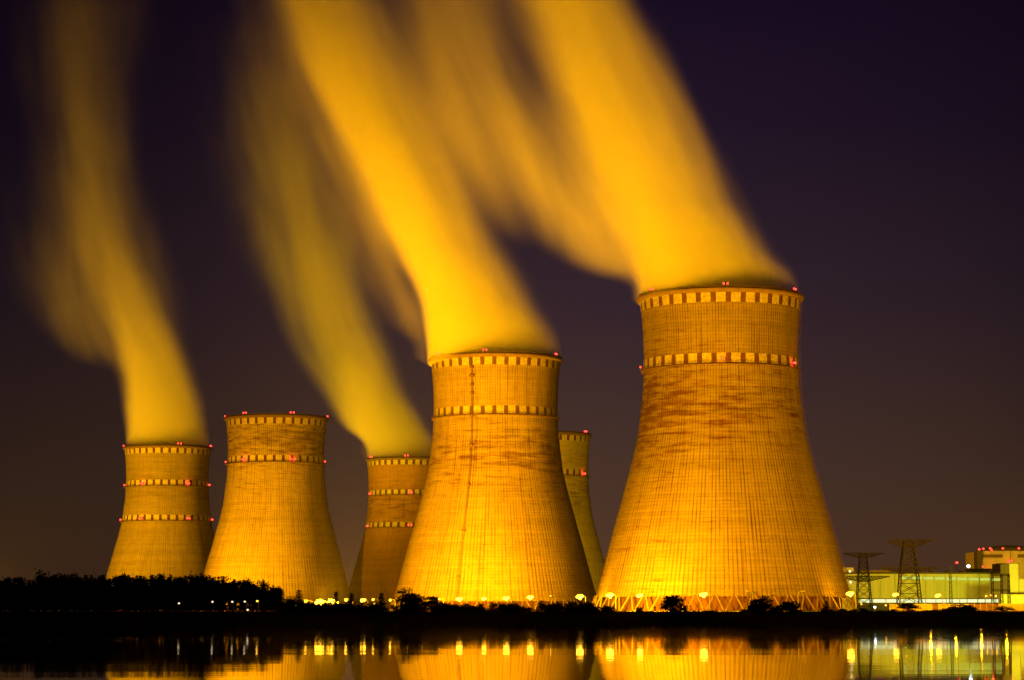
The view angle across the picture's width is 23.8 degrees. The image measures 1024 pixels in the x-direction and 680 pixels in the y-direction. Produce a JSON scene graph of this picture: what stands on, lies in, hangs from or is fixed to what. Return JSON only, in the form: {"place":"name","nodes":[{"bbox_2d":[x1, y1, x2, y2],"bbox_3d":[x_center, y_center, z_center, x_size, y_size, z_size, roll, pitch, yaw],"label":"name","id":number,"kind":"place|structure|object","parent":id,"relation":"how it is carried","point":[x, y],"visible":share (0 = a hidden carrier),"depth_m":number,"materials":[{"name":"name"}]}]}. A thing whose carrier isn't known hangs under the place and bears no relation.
{"place":"outdoors","nodes":[
{"label":"outdoors","id":0,"kind":"place"},
{"bbox_2d":[0,626,1023,679],"bbox_3d":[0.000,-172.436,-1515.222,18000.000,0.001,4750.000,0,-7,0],"label":"water","id":1,"kind":"structure","parent":0,"point":[511,652],"depth_m":148.40,"materials":[{"name":"black liquid"}]},
{"bbox_2d":[0,611,1023,625],"bbox_3d":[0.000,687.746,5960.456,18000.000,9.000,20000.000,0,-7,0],"label":"ground","id":2,"kind":"structure","parent":0,"point":[458,618],"depth_m":843.73,"materials":[{"name":"soil"}]},
{"bbox_2d":[0,577,18,609],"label":"tree","id":3,"kind":"object","parent":2,"relation":"on","point":[8,590],"visible":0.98,"depth_m":864.94,"materials":[{"name":"black plant"}]},
{"bbox_2d":[5,576,24,599],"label":"pine tree","id":4,"kind":"object","parent":2,"relation":"on","point":[16,581],"visible":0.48,"depth_m":877.87,"materials":[{"name":"black plant"}]},
{"bbox_2d":[25,573,55,610],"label":"tree","id":5,"kind":"object","parent":2,"relation":"on","point":[43,584],"visible":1,"depth_m":863.59,"materials":[{"name":"black plant"}]},
{"bbox_2d":[33,568,48,582],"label":"pine tree","id":6,"kind":"object","parent":2,"relation":"on","point":[38,572],"visible":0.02,"depth_m":897.71,"materials":[{"name":"black plant"}]},
{"bbox_2d":[57,574,67,580],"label":"pine tree","id":7,"kind":"object","parent":2,"relation":"on","point":[64,577],"visible":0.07,"depth_m":898.11,"materials":[{"name":"black plant"}]},
{"bbox_2d":[64,571,77,604],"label":"pine tree","id":8,"kind":"object","parent":2,"relation":"on","point":[68,576],"visible":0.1,"depth_m":883.20,"materials":[{"name":"black plant"}]},
{"bbox_2d":[77,572,95,610],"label":"pine tree","id":9,"kind":"object","parent":2,"relation":"on","point":[87,578],"visible":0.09,"depth_m":882.74,"materials":[{"name":"black plant"}]},
{"bbox_2d":[112,572,128,578],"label":"pine tree","id":10,"kind":"object","parent":2,"relation":"on","point":[123,575],"visible":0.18,"depth_m":878.06,"materials":[{"name":"black plant"}]},
{"bbox_2d":[112,575,136,606],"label":"pine tree","id":11,"kind":"object","parent":2,"relation":"on","point":[123,580],"visible":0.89,"depth_m":868.90,"materials":[{"name":"black plant"}]},
{"bbox_2d":[123,574,133,609],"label":"pine tree","id":12,"kind":"object","parent":2,"relation":"on","point":[127,607],"visible":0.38,"depth_m":880.73,"materials":[{"name":"black plant"}]},
{"bbox_2d":[124,577,138,610],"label":"tree","id":13,"kind":"object","parent":2,"relation":"on","point":[132,608],"visible":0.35,"depth_m":880.76,"materials":[{"name":"black plant"}]},
{"bbox_2d":[131,573,147,610],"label":"tree","id":14,"kind":"object","parent":2,"relation":"on","point":[139,579],"visible":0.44,"depth_m":878.53,"materials":[{"name":"black plant"}]},
{"bbox_2d":[141,576,157,601],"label":"pine tree","id":15,"kind":"object","parent":2,"relation":"on","point":[148,586],"visible":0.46,"depth_m":877.40,"materials":[{"name":"black plant"}]},
{"bbox_2d":[148,573,165,580],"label":"pine tree","id":16,"kind":"object","parent":2,"relation":"on","point":[159,574],"visible":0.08,"depth_m":898.70,"materials":[{"name":"black plant"}]},
{"bbox_2d":[106,443,214,610],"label":"cooling tower","id":17,"kind":"structure","parent":2,"relation":"on","point":[166,528],"depth_m":2132.12,"materials":[{"name":"concrete"}]},
{"bbox_2d":[165,579,171,610],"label":"pine tree","id":18,"kind":"object","parent":2,"relation":"on","point":[169,606],"visible":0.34,"depth_m":879.60,"materials":[{"name":"black plant"}]},
{"bbox_2d":[162,578,188,610],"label":"tree","id":19,"kind":"object","parent":2,"relation":"on","point":[173,590],"visible":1,"depth_m":863.00,"materials":[{"name":"black plant"}]},
{"bbox_2d":[171,577,182,610],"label":"pine tree","id":20,"kind":"object","parent":2,"relation":"on","point":[177,607],"visible":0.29,"depth_m":878.52,"materials":[{"name":"black plant"}]},
{"bbox_2d":[168,576,190,610],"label":"tree","id":21,"kind":"object","parent":2,"relation":"on","point":[181,590],"visible":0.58,"depth_m":872.41,"materials":[{"name":"black plant"}]},
{"bbox_2d":[183,571,201,584],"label":"pine tree","id":22,"kind":"object","parent":2,"relation":"on","point":[191,578],"visible":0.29,"depth_m":887.33,"materials":[{"name":"black plant"}]},
{"bbox_2d":[190,574,216,610],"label":"tree","id":23,"kind":"object","parent":2,"relation":"on","point":[202,592],"visible":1,"depth_m":866.07,"materials":[{"name":"black plant"}]},
{"bbox_2d":[199,572,216,610],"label":"pine tree","id":24,"kind":"object","parent":2,"relation":"on","point":[212,581],"visible":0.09,"depth_m":880.70,"materials":[{"name":"black plant"}]},
{"bbox_2d":[201,586,220,609],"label":"pine tree","id":25,"kind":"object","parent":2,"relation":"on","point":[209,601],"visible":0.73,"depth_m":872.10,"materials":[{"name":"black plant"}]},
{"bbox_2d":[209,582,220,610],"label":"pine tree","id":26,"kind":"object","parent":2,"relation":"on","point":[216,600],"visible":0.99,"depth_m":866.51,"materials":[{"name":"black plant"}]},
{"bbox_2d":[214,580,227,599],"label":"pine tree","id":27,"kind":"object","parent":2,"relation":"on","point":[218,583],"visible":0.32,"depth_m":879.71,"materials":[{"name":"black plant"}]},
{"bbox_2d":[217,583,224,610],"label":"pine tree","id":28,"kind":"object","parent":2,"relation":"on","point":[220,593],"visible":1,"depth_m":871.62,"materials":[{"name":"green plant"}]},
{"bbox_2d":[217,584,230,610],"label":"pine tree","id":29,"kind":"object","parent":2,"relation":"on","point":[224,605],"visible":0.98,"depth_m":864.71,"materials":[{"name":"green plant"}]},
{"bbox_2d":[221,578,236,604],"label":"pine tree","id":30,"kind":"object","parent":2,"relation":"on","point":[229,582],"visible":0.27,"depth_m":879.59,"materials":[{"name":"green plant"}]},
{"bbox_2d":[228,582,237,610],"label":"pine tree","id":31,"kind":"object","parent":2,"relation":"on","point":[230,605],"visible":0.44,"depth_m":871.92,"materials":[{"name":"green plant"}]},
{"bbox_2d":[224,582,244,605],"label":"tree","id":32,"kind":"object","parent":2,"relation":"on","point":[235,594],"visible":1,"depth_m":862.48,"materials":[{"name":"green plant"}]},
{"bbox_2d":[238,586,245,610],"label":"pine tree","id":33,"kind":"object","parent":2,"relation":"on","point":[242,606],"visible":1,"depth_m":863.92,"materials":[{"name":"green plant"}]},
{"bbox_2d":[235,581,248,601],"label":"pine tree","id":34,"kind":"object","parent":2,"relation":"on","point":[240,585],"visible":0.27,"depth_m":880.86,"materials":[{"name":"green plant"}]},
{"bbox_2d":[238,588,248,610],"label":"pine tree","id":35,"kind":"object","parent":2,"relation":"on","point":[247,601],"visible":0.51,"depth_m":872.53,"materials":[{"name":"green plant"}]},
{"bbox_2d":[237,578,252,584],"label":"pine tree","id":36,"kind":"object","parent":2,"relation":"on","point":[247,581],"visible":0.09,"depth_m":901.24,"materials":[{"name":"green plant"}]},
{"bbox_2d":[249,600,255,610],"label":"pine tree","id":37,"kind":"object","parent":2,"relation":"on","point":[253,608],"visible":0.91,"depth_m":869.20,"materials":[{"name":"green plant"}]},
{"bbox_2d":[244,581,263,610],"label":"tree","id":38,"kind":"object","parent":2,"relation":"on","point":[251,595],"visible":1,"depth_m":862.51,"materials":[{"name":"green plant"}]},
{"bbox_2d":[246,579,268,610],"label":"tree","id":39,"kind":"object","parent":2,"relation":"on","point":[262,583],"visible":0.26,"depth_m":878.83,"materials":[{"name":"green plant"}]},
{"bbox_2d":[256,587,266,610],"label":"pine tree","id":40,"kind":"object","parent":2,"relation":"on","point":[261,603],"visible":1,"depth_m":864.54,"materials":[{"name":"black plant"}]},
{"bbox_2d":[260,586,266,610],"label":"pine tree","id":41,"kind":"object","parent":2,"relation":"on","point":[263,589],"visible":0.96,"depth_m":870.45,"materials":[{"name":"black plant"}]},
{"bbox_2d":[265,587,286,610],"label":"tree","id":42,"kind":"object","parent":2,"relation":"on","point":[272,599],"visible":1,"depth_m":859.90,"materials":[{"name":"black plant"}]},
{"bbox_2d":[203,412,350,610],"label":"cooling tower","id":43,"kind":"structure","parent":2,"relation":"on","point":[275,527],"depth_m":1811.64,"materials":[{"name":"concrete"}]},
{"bbox_2d":[273,589,287,609],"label":"conifer tree","id":44,"kind":"object","parent":2,"relation":"on","point":[281,599],"visible":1,"depth_m":860.67,"materials":[{"name":"black plant"}]},
{"bbox_2d":[277,596,295,607],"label":"pine tree","id":45,"kind":"object","parent":2,"relation":"on","point":[286,601],"visible":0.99,"depth_m":859.41,"materials":[{"name":"black plant"}]},
{"bbox_2d":[292,590,303,607],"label":"conifer tree","id":46,"kind":"object","parent":2,"relation":"on","point":[297,593],"visible":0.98,"depth_m":860.88,"materials":[{"name":"black plant"}]},
{"bbox_2d":[296,602,314,611],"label":"shrub","id":47,"kind":"object","parent":2,"relation":"on","point":[308,606],"visible":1,"depth_m":854.76,"materials":[{"name":"black plant"}]},
{"bbox_2d":[317,603,337,611],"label":"shrub","id":48,"kind":"object","parent":2,"relation":"on","point":[326,609],"visible":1,"depth_m":856.10,"materials":[{"name":"black plant"}]},
{"bbox_2d":[329,605,340,611],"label":"shrub","id":49,"kind":"object","parent":2,"relation":"on","point":[335,610],"visible":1,"depth_m":855.58,"materials":[{"name":"black plant"}]},
{"bbox_2d":[333,592,340,605],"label":"conifer tree","id":50,"kind":"object","parent":2,"relation":"on","point":[335,601],"visible":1,"depth_m":860.96,"materials":[{"name":"black plant"}]},
{"bbox_2d":[338,603,346,611],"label":"shrub","id":51,"kind":"object","parent":2,"relation":"on","point":[341,608],"visible":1,"depth_m":854.82,"materials":[{"name":"black plant"}]},
{"bbox_2d":[345,594,356,607],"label":"conifer tree","id":52,"kind":"object","parent":2,"relation":"on","point":[350,599],"visible":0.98,"depth_m":860.72,"materials":[{"name":"black plant"}]},
{"bbox_2d":[364,600,380,611],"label":"shrub","id":53,"kind":"object","parent":2,"relation":"on","point":[372,604],"visible":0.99,"depth_m":858.55,"materials":[{"name":"black plant"}]},
{"bbox_2d":[372,607,389,611],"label":"shrub","id":54,"kind":"object","parent":2,"relation":"on","point":[381,609],"visible":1,"depth_m":854.03,"materials":[{"name":"black plant"}]},
{"bbox_2d":[375,593,389,610],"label":"conifer tree","id":55,"kind":"object","parent":2,"relation":"on","point":[381,603],"visible":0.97,"depth_m":860.80,"materials":[{"name":"black plant"}]},
{"bbox_2d":[349,455,429,610],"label":"cooling tower","id":56,"kind":"structure","parent":2,"relation":"on","point":[396,488],"depth_m":2290.85,"materials":[{"name":"brown concrete"}]},
{"bbox_2d":[388,604,399,610],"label":"shrub","id":57,"kind":"object","parent":2,"relation":"on","point":[393,608],"visible":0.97,"depth_m":860.39,"materials":[{"name":"black plant"}]},
{"bbox_2d":[398,602,410,611],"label":"shrub","id":58,"kind":"object","parent":2,"relation":"on","point":[402,606],"visible":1,"depth_m":855.77,"materials":[{"name":"black plant"}]},
{"bbox_2d":[393,588,427,606],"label":"pine tree","id":59,"kind":"object","parent":2,"relation":"on","point":[409,597],"visible":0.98,"depth_m":859.97,"materials":[{"name":"black plant"}]},
{"bbox_2d":[415,606,429,610],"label":"shrub","id":60,"kind":"object","parent":2,"relation":"on","point":[424,608],"visible":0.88,"depth_m":863.53,"materials":[{"name":"black plant"}]},
{"bbox_2d":[416,595,440,610],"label":"pine tree","id":61,"kind":"object","parent":2,"relation":"on","point":[433,600],"visible":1,"depth_m":859.25,"materials":[{"name":"black plant"}]},
{"bbox_2d":[433,607,448,611],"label":"shrub","id":62,"kind":"object","parent":2,"relation":"on","point":[441,609],"visible":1,"depth_m":853.21,"materials":[{"name":"black plant"}]},
{"bbox_2d":[449,603,458,611],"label":"shrub","id":63,"kind":"object","parent":2,"relation":"on","point":[451,606],"visible":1,"depth_m":855.55,"materials":[{"name":"black plant"}]},
{"bbox_2d":[468,606,478,611],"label":"shrub","id":64,"kind":"object","parent":2,"relation":"on","point":[474,608],"visible":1,"depth_m":854.70,"materials":[{"name":"black plant"}]},
{"bbox_2d":[486,602,499,610],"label":"shrub","id":65,"kind":"object","parent":2,"relation":"on","point":[492,606],"visible":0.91,"depth_m":865.48,"materials":[{"name":"black plant"}]},
{"bbox_2d":[390,349,599,610],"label":"cooling tower","id":66,"kind":"structure","parent":2,"relation":"on","point":[495,521],"depth_m":1391.12,"materials":[{"name":"concrete"}]},
{"bbox_2d":[496,603,505,610],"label":"shrub","id":67,"kind":"object","parent":2,"relation":"on","point":[500,607],"visible":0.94,"depth_m":861.56,"materials":[{"name":"black plant"}]},
{"bbox_2d":[501,601,517,612],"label":"shrub","id":68,"kind":"object","parent":2,"relation":"on","point":[507,610],"visible":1,"depth_m":855.07,"materials":[{"name":"black plant"}]},
{"bbox_2d":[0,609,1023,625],"bbox_3d":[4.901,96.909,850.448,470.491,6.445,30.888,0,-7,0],"label":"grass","id":69,"kind":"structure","parent":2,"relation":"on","point":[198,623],"depth_m":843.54,"materials":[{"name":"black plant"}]},
{"bbox_2d":[506,601,520,611],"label":"shrub","id":70,"kind":"object","parent":2,"relation":"on","point":[513,604],"visible":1,"depth_m":856.35,"materials":[{"name":"black plant"}]},
{"bbox_2d":[535,600,546,611],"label":"conifer tree","id":71,"kind":"object","parent":2,"relation":"on","point":[540,606],"visible":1,"depth_m":860.45,"materials":[{"name":"black plant"}]},
{"bbox_2d":[543,602,561,611],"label":"shrub","id":72,"kind":"object","parent":2,"relation":"on","point":[549,606],"visible":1,"depth_m":856.53,"materials":[{"name":"black plant"}]},
{"bbox_2d":[564,601,578,612],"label":"shrub","id":73,"kind":"object","parent":2,"relation":"on","point":[569,605],"visible":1,"depth_m":854.85,"materials":[{"name":"black plant"}]},
{"bbox_2d":[576,594,585,601],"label":"street lamp","id":74,"kind":"object","parent":2,"relation":"on","point":[580,596],"visible":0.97,"depth_m":1113.21,"materials":[{"name":"metal"}]},
{"bbox_2d":[558,430,604,606],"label":"cooling tower","id":75,"kind":"structure","parent":2,"relation":"on","point":[574,447],"depth_m":1986.07,"materials":[{"name":"grey concrete"}]},
{"bbox_2d":[584,601,596,608],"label":"shrub","id":76,"kind":"object","parent":2,"relation":"on","point":[589,605],"visible":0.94,"depth_m":861.13,"materials":[{"name":"black plant"}]},
{"bbox_2d":[586,607,599,611],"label":"shrub","id":77,"kind":"object","parent":2,"relation":"on","point":[594,609],"visible":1,"depth_m":854.88,"materials":[{"name":"black plant"}]},
{"bbox_2d":[599,607,613,611],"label":"shrub","id":78,"kind":"object","parent":2,"relation":"on","point":[605,609],"visible":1,"depth_m":855.81,"materials":[{"name":"black plant"}]},
{"bbox_2d":[606,593,615,610],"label":"street lamp","id":79,"kind":"object","parent":2,"relation":"on","point":[609,595],"visible":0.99,"depth_m":1065.47,"materials":[{"name":"metal"}]},
{"bbox_2d":[637,593,644,610],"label":"street lamp","id":80,"kind":"object","parent":2,"relation":"on","point":[639,595],"visible":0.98,"depth_m":1055.73,"materials":[{"name":"metal"}]},
{"bbox_2d":[655,594,690,611],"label":"broadleaf tree","id":81,"kind":"object","parent":2,"relation":"on","point":[670,602],"visible":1,"depth_m":859.51,"materials":[{"name":"black plant"}]},
{"bbox_2d":[699,592,709,609],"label":"street lamp","id":82,"kind":"object","parent":2,"relation":"on","point":[703,594],"visible":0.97,"depth_m":1055.63,"materials":[{"name":"metal"}]},
{"bbox_2d":[592,282,857,610],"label":"cooling tower","id":83,"kind":"structure","parent":2,"relation":"on","point":[722,505],"depth_m":1115.34,"materials":[{"name":"concrete"}]},
{"bbox_2d":[744,594,776,610],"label":"round bush","id":84,"kind":"object","parent":2,"relation":"on","point":[760,604],"visible":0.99,"depth_m":858.96,"materials":[{"name":"black plant"}]},
{"bbox_2d":[768,607,787,611],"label":"shrub","id":85,"kind":"object","parent":2,"relation":"on","point":[778,609],"visible":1,"depth_m":855.11,"materials":[{"name":"black plant"}]},
{"bbox_2d":[780,600,801,611],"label":"round bush","id":86,"kind":"object","parent":2,"relation":"on","point":[788,606],"visible":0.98,"depth_m":859.17,"materials":[{"name":"black plant"}]},
{"bbox_2d":[820,601,831,610],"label":"conifer tree","id":87,"kind":"object","parent":2,"relation":"on","point":[826,605],"visible":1,"depth_m":860.61,"materials":[{"name":"black plant"}]},
{"bbox_2d":[850,607,871,611],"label":"shrub","id":88,"kind":"object","parent":2,"relation":"on","point":[861,609],"visible":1,"depth_m":860.80,"materials":[{"name":"black plant"}]},
{"bbox_2d":[844,553,889,610],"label":"power pylon","id":89,"kind":"object","parent":2,"relation":"on","point":[861,556],"visible":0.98,"depth_m":1323.27,"materials":[{"name":"metal"}]},
{"bbox_2d":[894,603,921,610],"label":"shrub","id":90,"kind":"object","parent":2,"relation":"on","point":[905,605],"visible":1,"depth_m":860.33,"materials":[{"name":"black plant"}]},
{"bbox_2d":[880,539,938,603],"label":"power pylon","id":91,"kind":"object","parent":2,"relation":"on","point":[901,571],"visible":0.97,"depth_m":1233.83,"materials":[{"name":"metal"}]},
{"bbox_2d":[842,568,1000,610],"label":"turbine hall","id":92,"kind":"structure","parent":2,"relation":"on","point":[971,587],"depth_m":1392.86,"materials":[{"name":"metal"}]},
{"bbox_2d":[873,599,884,601],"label":"lower window","id":93,"kind":"structure","parent":92,"relation":"in","point":[874,600],"depth_m":1391.64,"materials":[{"name":"white glass"}]},
{"bbox_2d":[949,565,952,603],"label":"lattice mast","id":94,"kind":"object","parent":2,"relation":"on","point":[951,585],"visible":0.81,"depth_m":1323.52,"materials":[{"name":"metal"}]},
{"bbox_2d":[942,606,959,610],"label":"round bush","id":95,"kind":"object","parent":2,"relation":"on","point":[953,608],"visible":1,"depth_m":859.22,"materials":[{"name":"black plant"}]},
{"bbox_2d":[889,603,1023,610],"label":"concrete fence","id":96,"kind":"object","parent":2,"relation":"on","point":[990,607],"visible":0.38,"depth_m":1202.68,"materials":[{"name":"concrete"}]},
{"bbox_2d":[951,603,977,610],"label":"round bush","id":97,"kind":"object","parent":2,"relation":"on","point":[966,607],"visible":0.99,"depth_m":859.24,"materials":[{"name":"black plant"}]},
{"bbox_2d":[965,563,1004,571],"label":"machine house","id":98,"kind":"structure","parent":2,"relation":"on","point":[995,567],"depth_m":1493.68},
{"bbox_2d":[965,545,1023,578],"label":"reactor building","id":99,"kind":"structure","parent":2,"relation":"on","point":[986,558],"depth_m":1594.08,"materials":[{"name":"concrete"}]},
{"bbox_2d":[991,569,1010,603],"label":"lattice gantry","id":100,"kind":"object","parent":2,"relation":"on","point":[1001,586],"visible":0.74,"depth_m":1283.46,"materials":[{"name":"metal"}]},
{"bbox_2d":[993,605,1014,610],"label":"round bush","id":101,"kind":"object","parent":2,"relation":"on","point":[1003,608],"visible":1,"depth_m":859.77,"materials":[{"name":"black plant"}]},
{"bbox_2d":[998,563,1023,603],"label":"stair block","id":102,"kind":"structure","parent":2,"relation":"on","point":[1016,591],"depth_m":1363.78,"materials":[{"name":"concrete"}]},
{"bbox_2d":[0,0,1023,610],"label":"sky","id":103,"kind":"structure","parent":0,"point":[211,210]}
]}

